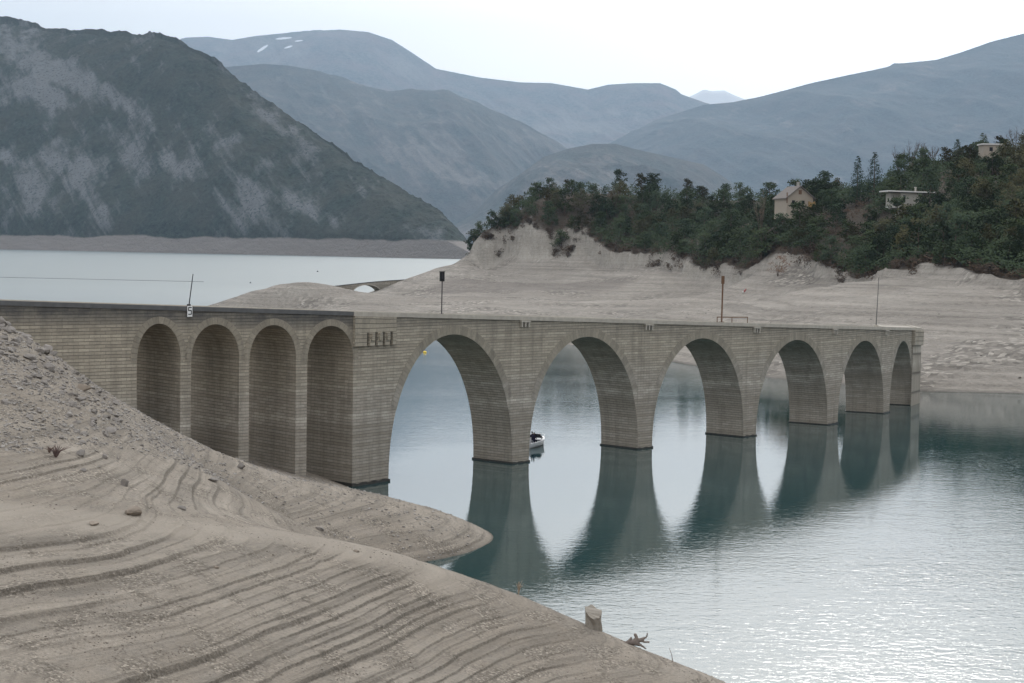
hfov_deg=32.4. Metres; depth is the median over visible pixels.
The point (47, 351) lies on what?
boulder
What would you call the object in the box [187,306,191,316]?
number plate
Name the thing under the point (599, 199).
pine tree
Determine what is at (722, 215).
pine tree
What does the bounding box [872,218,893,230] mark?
pine tree
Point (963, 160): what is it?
pine tree
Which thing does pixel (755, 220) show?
pine tree
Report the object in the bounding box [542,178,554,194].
pine tree
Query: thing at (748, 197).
pine tree
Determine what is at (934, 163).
pine tree
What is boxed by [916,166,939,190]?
pine tree
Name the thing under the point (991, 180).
pine tree
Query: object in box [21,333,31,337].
boulder
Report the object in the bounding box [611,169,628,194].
pine tree
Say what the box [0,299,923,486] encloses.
stone viaduct
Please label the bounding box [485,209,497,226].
pine tree
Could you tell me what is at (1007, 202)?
pine tree
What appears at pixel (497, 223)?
pine tree
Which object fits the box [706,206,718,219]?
pine tree
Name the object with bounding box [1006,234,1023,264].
pine tree
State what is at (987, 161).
pine tree
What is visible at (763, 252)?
pine tree
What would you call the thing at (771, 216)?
pine tree
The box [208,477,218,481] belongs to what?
boulder
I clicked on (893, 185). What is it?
pine tree
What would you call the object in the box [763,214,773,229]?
pine tree
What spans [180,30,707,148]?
hills
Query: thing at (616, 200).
bare tree
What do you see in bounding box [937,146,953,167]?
pine tree
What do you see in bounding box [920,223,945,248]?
pine tree
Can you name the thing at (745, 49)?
sky
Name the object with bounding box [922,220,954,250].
pine tree
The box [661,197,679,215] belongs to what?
pine tree
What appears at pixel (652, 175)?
pine tree
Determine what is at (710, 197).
pine tree
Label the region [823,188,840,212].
pine tree
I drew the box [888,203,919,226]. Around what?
pine tree
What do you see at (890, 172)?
pine tree
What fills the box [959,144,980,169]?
pine tree
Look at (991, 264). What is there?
bush
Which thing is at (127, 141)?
hills
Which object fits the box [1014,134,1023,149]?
pine tree
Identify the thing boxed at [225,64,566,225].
hills
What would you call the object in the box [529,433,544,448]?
motor boat
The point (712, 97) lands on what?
hills
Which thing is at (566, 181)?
pine tree
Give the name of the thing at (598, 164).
hills
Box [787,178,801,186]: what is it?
pine tree
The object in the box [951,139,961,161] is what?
spruce tree
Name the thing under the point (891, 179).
pine tree
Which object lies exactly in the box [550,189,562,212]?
pine tree
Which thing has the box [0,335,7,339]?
boulder
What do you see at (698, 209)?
pine tree
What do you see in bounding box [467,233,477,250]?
pine tree
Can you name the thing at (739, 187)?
pine tree
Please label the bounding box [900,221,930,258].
pine tree
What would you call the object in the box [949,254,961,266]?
bush
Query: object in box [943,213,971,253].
pine tree
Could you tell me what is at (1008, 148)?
pine tree
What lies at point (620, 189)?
pine tree
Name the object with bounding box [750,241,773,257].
bush
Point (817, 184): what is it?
pine tree
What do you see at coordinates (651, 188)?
pine tree
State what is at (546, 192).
pine tree
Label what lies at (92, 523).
boulder
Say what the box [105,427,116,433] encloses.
boulder
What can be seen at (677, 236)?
pine tree
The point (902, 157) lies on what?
pine tree
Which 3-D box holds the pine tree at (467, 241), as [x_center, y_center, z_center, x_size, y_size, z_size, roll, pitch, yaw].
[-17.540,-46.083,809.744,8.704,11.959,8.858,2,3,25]
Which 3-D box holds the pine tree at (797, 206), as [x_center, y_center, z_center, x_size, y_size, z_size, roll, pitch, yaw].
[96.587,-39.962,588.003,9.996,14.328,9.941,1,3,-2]
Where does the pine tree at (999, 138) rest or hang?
on the ground at (529, 272)
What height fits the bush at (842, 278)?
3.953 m
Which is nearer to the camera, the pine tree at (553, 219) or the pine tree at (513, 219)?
the pine tree at (553, 219)
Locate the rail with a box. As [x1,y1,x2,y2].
[717,317,747,322]
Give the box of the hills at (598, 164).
[455,144,755,243]
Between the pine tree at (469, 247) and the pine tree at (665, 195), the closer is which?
the pine tree at (665, 195)
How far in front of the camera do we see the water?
158.05 m
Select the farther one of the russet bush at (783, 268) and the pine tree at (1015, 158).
the russet bush at (783, 268)
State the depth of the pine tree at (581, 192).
770.47 m
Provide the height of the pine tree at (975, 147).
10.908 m
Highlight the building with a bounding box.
[977,143,1006,159]
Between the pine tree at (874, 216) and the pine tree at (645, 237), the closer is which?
the pine tree at (874, 216)
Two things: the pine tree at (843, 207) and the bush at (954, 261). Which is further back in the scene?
the pine tree at (843, 207)
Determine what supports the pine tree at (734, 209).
on the ground at (529, 272)
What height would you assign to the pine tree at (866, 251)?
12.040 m
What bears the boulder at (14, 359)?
on the ground at (172, 558)
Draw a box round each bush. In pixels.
[713,262,720,268]
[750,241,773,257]
[767,255,789,275]
[802,247,811,254]
[834,264,843,275]
[837,272,844,282]
[865,264,874,275]
[890,257,901,268]
[919,251,929,262]
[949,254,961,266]
[974,260,989,273]
[982,262,1001,273]
[991,265,1006,276]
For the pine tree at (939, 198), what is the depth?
533.56 m
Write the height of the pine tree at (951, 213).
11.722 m
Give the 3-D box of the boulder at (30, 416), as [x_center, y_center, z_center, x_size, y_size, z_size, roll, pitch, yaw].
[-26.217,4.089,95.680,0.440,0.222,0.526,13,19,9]
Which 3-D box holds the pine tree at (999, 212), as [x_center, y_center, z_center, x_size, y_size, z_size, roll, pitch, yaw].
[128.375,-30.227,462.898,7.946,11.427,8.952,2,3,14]
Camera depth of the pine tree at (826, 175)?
665.16 m
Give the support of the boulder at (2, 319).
on the ground at (172, 558)
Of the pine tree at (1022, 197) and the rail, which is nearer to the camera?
the rail
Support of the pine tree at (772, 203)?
on the ground at (529, 272)
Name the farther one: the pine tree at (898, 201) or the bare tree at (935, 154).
the bare tree at (935, 154)
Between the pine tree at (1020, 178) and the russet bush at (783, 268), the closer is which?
the pine tree at (1020, 178)
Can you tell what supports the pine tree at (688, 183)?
on the ground at (529, 272)
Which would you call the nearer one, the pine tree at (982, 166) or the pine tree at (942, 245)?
the pine tree at (942, 245)
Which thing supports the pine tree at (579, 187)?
on the ground at (529, 272)
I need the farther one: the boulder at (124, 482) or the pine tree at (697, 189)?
the pine tree at (697, 189)
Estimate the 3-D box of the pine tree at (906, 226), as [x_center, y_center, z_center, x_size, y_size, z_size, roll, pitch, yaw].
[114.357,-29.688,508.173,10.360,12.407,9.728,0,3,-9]
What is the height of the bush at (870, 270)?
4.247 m
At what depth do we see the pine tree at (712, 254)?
638.06 m
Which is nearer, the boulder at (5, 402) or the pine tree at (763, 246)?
the boulder at (5, 402)
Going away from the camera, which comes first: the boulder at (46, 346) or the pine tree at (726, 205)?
the boulder at (46, 346)
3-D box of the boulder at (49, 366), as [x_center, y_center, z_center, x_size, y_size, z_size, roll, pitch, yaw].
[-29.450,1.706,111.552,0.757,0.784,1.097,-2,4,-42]
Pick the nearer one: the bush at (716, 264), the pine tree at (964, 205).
the pine tree at (964, 205)
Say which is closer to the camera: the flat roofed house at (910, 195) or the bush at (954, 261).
the bush at (954, 261)
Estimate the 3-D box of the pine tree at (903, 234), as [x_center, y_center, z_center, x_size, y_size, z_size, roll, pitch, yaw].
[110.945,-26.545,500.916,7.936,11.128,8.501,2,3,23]
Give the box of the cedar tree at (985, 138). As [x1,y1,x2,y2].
[976,133,988,154]
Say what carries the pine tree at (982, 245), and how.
on the ground at (529, 272)
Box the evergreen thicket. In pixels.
[473,146,1023,275]
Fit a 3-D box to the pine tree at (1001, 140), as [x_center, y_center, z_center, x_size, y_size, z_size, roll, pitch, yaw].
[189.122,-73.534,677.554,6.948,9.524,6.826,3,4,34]
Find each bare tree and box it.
[609,189,618,216]
[753,190,766,260]
[907,142,919,178]
[927,145,939,160]
[1006,127,1022,145]
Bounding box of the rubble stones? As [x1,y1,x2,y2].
[0,326,473,557]
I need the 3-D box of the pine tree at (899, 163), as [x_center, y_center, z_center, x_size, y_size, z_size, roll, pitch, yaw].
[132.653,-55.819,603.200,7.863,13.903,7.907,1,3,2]
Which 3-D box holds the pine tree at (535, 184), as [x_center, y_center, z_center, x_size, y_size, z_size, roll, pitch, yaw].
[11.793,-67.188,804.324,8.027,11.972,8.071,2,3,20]
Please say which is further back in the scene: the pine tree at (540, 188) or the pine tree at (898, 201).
the pine tree at (540, 188)
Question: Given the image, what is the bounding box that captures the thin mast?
[874,279,878,326]
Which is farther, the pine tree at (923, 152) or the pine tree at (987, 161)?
the pine tree at (923, 152)
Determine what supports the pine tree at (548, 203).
on the ground at (529, 272)
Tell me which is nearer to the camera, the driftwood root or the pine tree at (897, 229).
the driftwood root
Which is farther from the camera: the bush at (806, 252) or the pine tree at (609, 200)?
the pine tree at (609, 200)
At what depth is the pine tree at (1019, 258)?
418.62 m
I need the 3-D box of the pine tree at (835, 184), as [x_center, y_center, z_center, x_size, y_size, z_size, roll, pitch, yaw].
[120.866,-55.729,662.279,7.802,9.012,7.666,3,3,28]
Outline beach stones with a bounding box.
[349,274,1020,377]
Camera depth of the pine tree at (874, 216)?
557.99 m
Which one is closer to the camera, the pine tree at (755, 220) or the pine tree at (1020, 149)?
the pine tree at (1020, 149)
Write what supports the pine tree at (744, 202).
on the ground at (529, 272)
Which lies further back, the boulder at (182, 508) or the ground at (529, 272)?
the ground at (529, 272)
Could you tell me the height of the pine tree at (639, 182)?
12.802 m
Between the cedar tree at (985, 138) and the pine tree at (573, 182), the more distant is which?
the pine tree at (573, 182)
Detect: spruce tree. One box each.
[600,186,608,218]
[845,156,866,205]
[861,152,882,198]
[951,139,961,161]
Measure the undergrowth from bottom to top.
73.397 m
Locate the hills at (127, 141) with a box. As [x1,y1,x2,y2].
[0,16,469,258]
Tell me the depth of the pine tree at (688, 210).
732.46 m
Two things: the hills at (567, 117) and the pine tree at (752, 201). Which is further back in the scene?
the hills at (567, 117)
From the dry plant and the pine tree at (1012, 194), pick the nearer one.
the dry plant
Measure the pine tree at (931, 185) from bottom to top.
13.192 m
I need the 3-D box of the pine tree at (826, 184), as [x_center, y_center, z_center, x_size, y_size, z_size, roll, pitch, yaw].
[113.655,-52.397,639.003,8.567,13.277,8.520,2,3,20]
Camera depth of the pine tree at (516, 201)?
803.92 m
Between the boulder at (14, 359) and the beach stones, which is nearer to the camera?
the boulder at (14, 359)
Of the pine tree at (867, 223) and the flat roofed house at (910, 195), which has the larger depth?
the flat roofed house at (910, 195)
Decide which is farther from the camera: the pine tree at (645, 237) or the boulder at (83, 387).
the pine tree at (645, 237)
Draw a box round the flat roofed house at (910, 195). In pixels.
[879,187,934,221]
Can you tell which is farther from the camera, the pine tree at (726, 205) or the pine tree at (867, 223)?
the pine tree at (726, 205)
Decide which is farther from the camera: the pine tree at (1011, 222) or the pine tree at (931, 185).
the pine tree at (931, 185)
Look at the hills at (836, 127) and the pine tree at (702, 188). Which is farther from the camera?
the hills at (836, 127)
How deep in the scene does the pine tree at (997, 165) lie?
563.86 m
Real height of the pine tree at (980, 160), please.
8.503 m
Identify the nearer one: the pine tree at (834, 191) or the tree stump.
the tree stump
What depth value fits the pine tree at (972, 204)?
496.38 m
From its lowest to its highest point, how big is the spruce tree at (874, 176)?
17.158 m
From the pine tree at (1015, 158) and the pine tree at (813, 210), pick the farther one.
the pine tree at (813, 210)
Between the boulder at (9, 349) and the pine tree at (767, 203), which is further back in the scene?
the pine tree at (767, 203)
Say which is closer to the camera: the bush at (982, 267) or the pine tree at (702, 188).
the bush at (982, 267)
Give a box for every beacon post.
[439,271,444,313]
[721,276,724,321]
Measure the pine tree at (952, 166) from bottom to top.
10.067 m
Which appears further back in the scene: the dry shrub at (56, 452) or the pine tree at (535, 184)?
the pine tree at (535, 184)
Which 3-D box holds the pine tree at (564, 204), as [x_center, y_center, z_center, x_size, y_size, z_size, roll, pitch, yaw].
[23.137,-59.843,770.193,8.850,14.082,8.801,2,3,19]
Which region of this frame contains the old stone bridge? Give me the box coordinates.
[336,279,404,290]
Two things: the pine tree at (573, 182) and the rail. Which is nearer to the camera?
the rail
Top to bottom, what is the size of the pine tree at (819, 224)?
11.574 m
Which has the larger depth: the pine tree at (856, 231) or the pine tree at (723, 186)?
the pine tree at (723, 186)
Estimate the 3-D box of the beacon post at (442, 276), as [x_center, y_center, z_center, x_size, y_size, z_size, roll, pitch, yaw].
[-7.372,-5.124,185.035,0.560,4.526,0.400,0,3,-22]
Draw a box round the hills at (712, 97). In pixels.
[690,90,744,103]
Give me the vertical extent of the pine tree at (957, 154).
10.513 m
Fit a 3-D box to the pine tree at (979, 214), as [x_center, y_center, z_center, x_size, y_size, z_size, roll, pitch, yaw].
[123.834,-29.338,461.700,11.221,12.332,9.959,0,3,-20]
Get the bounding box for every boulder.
[0,316,7,326]
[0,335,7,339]
[0,400,8,404]
[2,327,12,332]
[5,347,13,352]
[8,325,16,333]
[9,356,17,361]
[11,337,20,343]
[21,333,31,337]
[23,354,35,360]
[25,414,33,418]
[34,348,44,353]
[41,380,48,385]
[42,348,49,353]
[43,344,52,351]
[43,362,54,372]
[76,449,84,456]
[77,383,91,390]
[89,521,98,525]
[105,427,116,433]
[120,479,128,485]
[125,506,141,515]
[177,506,185,510]
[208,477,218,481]
[237,462,244,468]
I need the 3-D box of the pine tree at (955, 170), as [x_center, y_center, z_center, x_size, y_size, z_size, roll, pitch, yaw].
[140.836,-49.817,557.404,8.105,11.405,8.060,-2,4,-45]
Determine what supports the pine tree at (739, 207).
on the ground at (529, 272)
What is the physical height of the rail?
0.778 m
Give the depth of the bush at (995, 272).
415.28 m
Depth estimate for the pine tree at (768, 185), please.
765.78 m
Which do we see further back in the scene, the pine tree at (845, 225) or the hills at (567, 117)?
the hills at (567, 117)
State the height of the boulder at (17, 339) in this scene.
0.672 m
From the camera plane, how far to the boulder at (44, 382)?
104.28 m
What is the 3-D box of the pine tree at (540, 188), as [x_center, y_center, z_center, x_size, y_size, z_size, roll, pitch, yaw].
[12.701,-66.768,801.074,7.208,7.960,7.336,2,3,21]
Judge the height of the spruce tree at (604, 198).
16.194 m
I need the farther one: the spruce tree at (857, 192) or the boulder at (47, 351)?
the spruce tree at (857, 192)
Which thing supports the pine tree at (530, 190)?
on the ground at (529, 272)
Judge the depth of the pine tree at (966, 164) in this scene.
566.45 m
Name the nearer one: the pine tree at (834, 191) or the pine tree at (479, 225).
the pine tree at (834, 191)
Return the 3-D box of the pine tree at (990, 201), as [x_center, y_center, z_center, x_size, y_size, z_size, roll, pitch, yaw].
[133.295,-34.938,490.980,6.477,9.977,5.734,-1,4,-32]
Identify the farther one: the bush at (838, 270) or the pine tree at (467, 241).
the pine tree at (467, 241)
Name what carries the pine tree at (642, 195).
on the ground at (529, 272)
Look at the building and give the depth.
637.01 m
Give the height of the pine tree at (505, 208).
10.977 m
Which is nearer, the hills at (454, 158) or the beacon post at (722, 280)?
the beacon post at (722, 280)
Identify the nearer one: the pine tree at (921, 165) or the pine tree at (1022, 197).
the pine tree at (1022, 197)
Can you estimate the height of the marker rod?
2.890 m
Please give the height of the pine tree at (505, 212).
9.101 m
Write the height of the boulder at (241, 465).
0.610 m
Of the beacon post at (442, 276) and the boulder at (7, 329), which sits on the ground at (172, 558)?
the boulder at (7, 329)
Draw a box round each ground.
[0,326,725,682]
[208,157,1023,393]
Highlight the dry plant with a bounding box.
[516,581,521,594]
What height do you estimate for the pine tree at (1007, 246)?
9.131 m
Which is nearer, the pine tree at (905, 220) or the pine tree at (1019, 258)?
the pine tree at (1019, 258)
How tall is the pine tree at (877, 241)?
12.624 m
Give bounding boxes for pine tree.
[463,228,479,246]
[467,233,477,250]
[471,220,484,235]
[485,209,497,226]
[490,217,502,229]
[493,204,512,220]
[500,209,513,225]
[501,194,522,209]
[506,209,521,227]
[512,195,527,211]
[523,187,541,202]
[528,181,544,198]
[531,186,544,198]
[540,187,551,200]
[540,200,557,221]
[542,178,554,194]
[544,207,558,227]
[549,183,556,194]
[549,229,569,249]
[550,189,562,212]
[555,189,574,215]
[563,180,570,194]
[566,180,577,196]
[566,214,581,229]
[569,188,590,210]
[573,181,586,195]
[585,203,605,220]
[586,184,600,201]
[588,192,603,212]
[605,196,620,214]
[608,180,631,197]
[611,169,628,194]
[613,194,627,214]
[619,216,632,236]
[633,191,649,210]
[634,173,648,192]
[636,232,654,252]
[642,182,657,199]
[643,173,661,191]
[657,191,673,211]
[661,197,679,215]
[669,227,692,254]
[674,206,694,223]
[675,238,691,253]
[679,186,694,207]
[679,198,694,216]
[680,178,693,198]
[693,185,704,198]
[693,206,706,222]
[694,232,713,254]
[695,185,710,203]
[704,232,721,253]
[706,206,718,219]
[706,247,720,266]
[707,195,717,207]
[714,188,730,206]
[716,207,729,224]
[717,201,732,215]
[718,183,732,199]
[722,208,740,225]
[731,202,741,209]
[733,182,746,198]
[738,200,752,220]
[742,186,753,202]
[744,193,752,207]
[744,224,775,259]
[745,199,755,213]
[747,219,764,237]
[748,205,765,222]
[756,182,780,201]
[757,199,770,218]
[758,238,767,258]
[763,196,776,222]
[763,207,778,226]
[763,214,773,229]
[763,228,784,248]
[771,212,795,238]
[786,200,812,228]
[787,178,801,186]
[802,180,818,199]
[802,203,828,228]
[804,213,829,239]
[806,178,827,203]
[811,243,831,262]
[814,170,833,189]
[819,179,833,187]
[819,235,843,264]
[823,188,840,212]
[826,202,845,232]
[827,182,841,197]
[829,198,847,222]
[833,177,843,190]
[836,218,855,240]
[843,224,861,245]
[847,242,879,276]
[856,210,880,232]
[856,228,885,258]
[860,220,876,242]
[866,236,888,264]
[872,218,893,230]
[872,228,893,253]
[873,231,895,263]
[878,181,900,209]
[880,169,903,188]
[881,176,899,195]
[884,195,908,221]
[884,222,901,248]
[888,158,910,188]
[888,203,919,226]
[892,153,917,179]
[892,218,923,249]
[892,229,913,258]
[894,173,910,190]
[894,214,918,233]
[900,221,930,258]
[903,205,923,227]
[909,158,940,181]
[910,147,929,172]
[912,203,931,217]
[913,194,928,211]
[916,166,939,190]
[917,180,941,210]
[919,204,949,228]
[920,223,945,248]
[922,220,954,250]
[930,157,940,176]
[931,192,950,207]
[932,241,955,266]
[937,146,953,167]
[937,202,956,227]
[941,206,964,233]
[943,159,968,181]
[943,166,969,192]
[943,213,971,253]
[947,157,976,179]
[949,148,964,164]
[949,210,982,244]
[950,161,978,186]
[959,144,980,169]
[960,198,983,213]
[962,206,999,234]
[967,178,990,203]
[967,196,983,219]
[970,142,978,159]
[973,162,990,183]
[973,239,989,256]
[974,154,984,173]
[975,183,995,211]
[976,159,995,173]
[977,175,998,196]
[978,151,1001,177]
[978,199,998,212]
[986,205,1008,236]
[987,234,1012,262]
[992,158,1007,178]
[992,243,1019,272]
[993,139,1019,160]
[993,183,1023,216]
[994,135,1002,143]
[995,163,1019,187]
[996,197,1023,229]
[996,217,1023,243]
[998,152,1023,176]
[998,226,1019,245]
[999,138,1009,146]
[999,168,1023,194]
[1003,199,1022,222]
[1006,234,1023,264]
[1012,146,1023,157]
[1012,251,1023,273]
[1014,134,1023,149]
[1015,189,1023,206]
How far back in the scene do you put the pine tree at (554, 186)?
801.82 m
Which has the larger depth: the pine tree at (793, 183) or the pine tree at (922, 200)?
the pine tree at (793, 183)
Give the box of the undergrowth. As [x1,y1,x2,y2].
[472,159,1023,281]
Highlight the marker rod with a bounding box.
[187,275,192,305]
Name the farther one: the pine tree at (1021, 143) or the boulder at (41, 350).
the pine tree at (1021, 143)
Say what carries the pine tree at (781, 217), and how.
on the ground at (529, 272)
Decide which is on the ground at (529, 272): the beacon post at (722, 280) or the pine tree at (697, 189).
the pine tree at (697, 189)
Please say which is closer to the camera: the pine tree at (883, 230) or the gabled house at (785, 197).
the pine tree at (883, 230)
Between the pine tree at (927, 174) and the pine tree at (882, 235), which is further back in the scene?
the pine tree at (927, 174)
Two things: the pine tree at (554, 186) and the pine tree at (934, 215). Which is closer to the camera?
the pine tree at (934, 215)
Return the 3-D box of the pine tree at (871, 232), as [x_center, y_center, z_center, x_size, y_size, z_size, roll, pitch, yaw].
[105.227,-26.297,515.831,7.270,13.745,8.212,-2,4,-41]
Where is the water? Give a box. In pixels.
[0,249,1023,682]
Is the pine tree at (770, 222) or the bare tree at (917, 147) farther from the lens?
the bare tree at (917, 147)
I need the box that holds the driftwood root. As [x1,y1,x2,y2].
[624,633,649,648]
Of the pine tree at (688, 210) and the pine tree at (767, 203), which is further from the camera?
the pine tree at (688, 210)
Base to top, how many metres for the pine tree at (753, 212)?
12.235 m
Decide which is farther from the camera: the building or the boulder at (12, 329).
the building
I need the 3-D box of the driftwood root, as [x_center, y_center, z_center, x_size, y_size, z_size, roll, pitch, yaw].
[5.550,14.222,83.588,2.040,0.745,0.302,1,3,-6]
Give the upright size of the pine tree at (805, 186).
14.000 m
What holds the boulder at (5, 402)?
on the ground at (172, 558)
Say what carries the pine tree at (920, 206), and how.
on the ground at (529, 272)
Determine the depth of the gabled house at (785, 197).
610.53 m
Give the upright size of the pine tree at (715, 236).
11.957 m
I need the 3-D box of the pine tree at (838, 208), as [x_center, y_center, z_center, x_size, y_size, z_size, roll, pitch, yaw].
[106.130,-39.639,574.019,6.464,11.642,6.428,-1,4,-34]
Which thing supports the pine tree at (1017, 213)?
on the ground at (529, 272)
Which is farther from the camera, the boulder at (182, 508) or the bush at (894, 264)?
the bush at (894, 264)
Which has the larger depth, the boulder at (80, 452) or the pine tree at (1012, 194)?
the pine tree at (1012, 194)
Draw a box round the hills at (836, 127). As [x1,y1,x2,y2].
[609,34,1023,198]
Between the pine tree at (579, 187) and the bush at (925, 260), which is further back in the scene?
the pine tree at (579, 187)
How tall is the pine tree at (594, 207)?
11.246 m
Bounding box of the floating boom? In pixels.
[6,277,199,281]
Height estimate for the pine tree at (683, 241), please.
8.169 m
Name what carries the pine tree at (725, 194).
on the ground at (529, 272)
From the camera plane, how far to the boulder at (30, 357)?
111.05 m
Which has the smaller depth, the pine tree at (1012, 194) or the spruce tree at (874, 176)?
the pine tree at (1012, 194)
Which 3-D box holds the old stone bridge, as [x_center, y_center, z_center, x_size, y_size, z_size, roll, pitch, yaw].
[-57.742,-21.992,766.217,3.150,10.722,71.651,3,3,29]
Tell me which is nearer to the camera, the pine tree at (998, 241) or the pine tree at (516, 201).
the pine tree at (998, 241)
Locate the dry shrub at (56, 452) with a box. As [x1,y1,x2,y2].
[47,445,69,457]
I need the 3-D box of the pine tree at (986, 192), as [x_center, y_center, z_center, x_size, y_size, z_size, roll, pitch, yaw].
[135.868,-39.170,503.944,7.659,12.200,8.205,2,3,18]
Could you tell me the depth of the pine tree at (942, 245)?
446.98 m
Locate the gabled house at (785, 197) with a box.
[772,182,815,218]
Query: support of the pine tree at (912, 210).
on the ground at (529, 272)
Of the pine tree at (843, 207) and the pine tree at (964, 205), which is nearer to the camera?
the pine tree at (964, 205)
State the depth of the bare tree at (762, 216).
598.47 m
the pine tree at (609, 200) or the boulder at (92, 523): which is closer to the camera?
the boulder at (92, 523)
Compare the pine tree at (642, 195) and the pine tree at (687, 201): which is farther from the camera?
the pine tree at (642, 195)
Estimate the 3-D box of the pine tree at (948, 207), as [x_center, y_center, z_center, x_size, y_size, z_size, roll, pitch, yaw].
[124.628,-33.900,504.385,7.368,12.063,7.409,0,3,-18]
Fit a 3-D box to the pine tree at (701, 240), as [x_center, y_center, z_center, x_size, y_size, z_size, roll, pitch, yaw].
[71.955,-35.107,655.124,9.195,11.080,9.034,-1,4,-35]
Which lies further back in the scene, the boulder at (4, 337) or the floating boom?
the floating boom
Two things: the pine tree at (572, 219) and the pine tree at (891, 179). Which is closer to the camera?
the pine tree at (891, 179)
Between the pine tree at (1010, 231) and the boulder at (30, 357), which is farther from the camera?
the pine tree at (1010, 231)
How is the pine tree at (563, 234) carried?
on the ground at (529, 272)
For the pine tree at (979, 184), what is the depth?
508.88 m
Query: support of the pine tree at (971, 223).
on the ground at (529, 272)
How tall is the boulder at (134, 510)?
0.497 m
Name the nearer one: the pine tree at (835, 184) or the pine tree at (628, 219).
the pine tree at (835, 184)
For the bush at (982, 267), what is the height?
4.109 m
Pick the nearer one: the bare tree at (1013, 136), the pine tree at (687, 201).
the bare tree at (1013, 136)
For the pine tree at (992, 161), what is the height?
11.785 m
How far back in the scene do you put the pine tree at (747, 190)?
770.62 m
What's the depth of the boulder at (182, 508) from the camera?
87.98 m
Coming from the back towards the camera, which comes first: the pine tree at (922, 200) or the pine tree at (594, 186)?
the pine tree at (594, 186)
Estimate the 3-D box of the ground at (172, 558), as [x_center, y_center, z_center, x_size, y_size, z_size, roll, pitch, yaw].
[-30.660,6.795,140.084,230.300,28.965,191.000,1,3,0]
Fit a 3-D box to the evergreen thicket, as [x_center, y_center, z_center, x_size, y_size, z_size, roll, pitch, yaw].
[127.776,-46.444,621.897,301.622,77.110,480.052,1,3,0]
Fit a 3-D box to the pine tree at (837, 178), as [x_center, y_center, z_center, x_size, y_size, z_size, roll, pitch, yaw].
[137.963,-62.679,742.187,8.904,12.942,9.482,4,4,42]
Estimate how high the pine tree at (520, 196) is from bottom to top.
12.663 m
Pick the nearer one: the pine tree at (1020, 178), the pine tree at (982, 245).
the pine tree at (982, 245)
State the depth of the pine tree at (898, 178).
583.55 m
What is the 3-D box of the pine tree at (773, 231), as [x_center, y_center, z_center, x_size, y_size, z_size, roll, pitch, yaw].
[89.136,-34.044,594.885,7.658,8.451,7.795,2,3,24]
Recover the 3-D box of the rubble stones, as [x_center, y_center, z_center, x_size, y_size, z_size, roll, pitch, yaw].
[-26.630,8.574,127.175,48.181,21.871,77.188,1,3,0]
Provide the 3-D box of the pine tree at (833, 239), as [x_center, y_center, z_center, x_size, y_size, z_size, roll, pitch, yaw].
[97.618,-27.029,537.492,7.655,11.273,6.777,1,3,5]
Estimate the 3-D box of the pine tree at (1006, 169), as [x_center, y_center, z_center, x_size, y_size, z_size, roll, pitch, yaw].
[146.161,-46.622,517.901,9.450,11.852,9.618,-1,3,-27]
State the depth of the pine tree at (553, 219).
765.02 m
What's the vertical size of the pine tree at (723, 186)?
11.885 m
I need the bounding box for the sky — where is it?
[0,0,1023,99]
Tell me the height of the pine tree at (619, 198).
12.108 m
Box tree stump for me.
[585,605,602,631]
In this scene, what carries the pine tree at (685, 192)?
on the ground at (529, 272)
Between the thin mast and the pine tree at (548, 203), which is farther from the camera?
the pine tree at (548, 203)
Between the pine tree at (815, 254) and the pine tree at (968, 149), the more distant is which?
the pine tree at (968, 149)

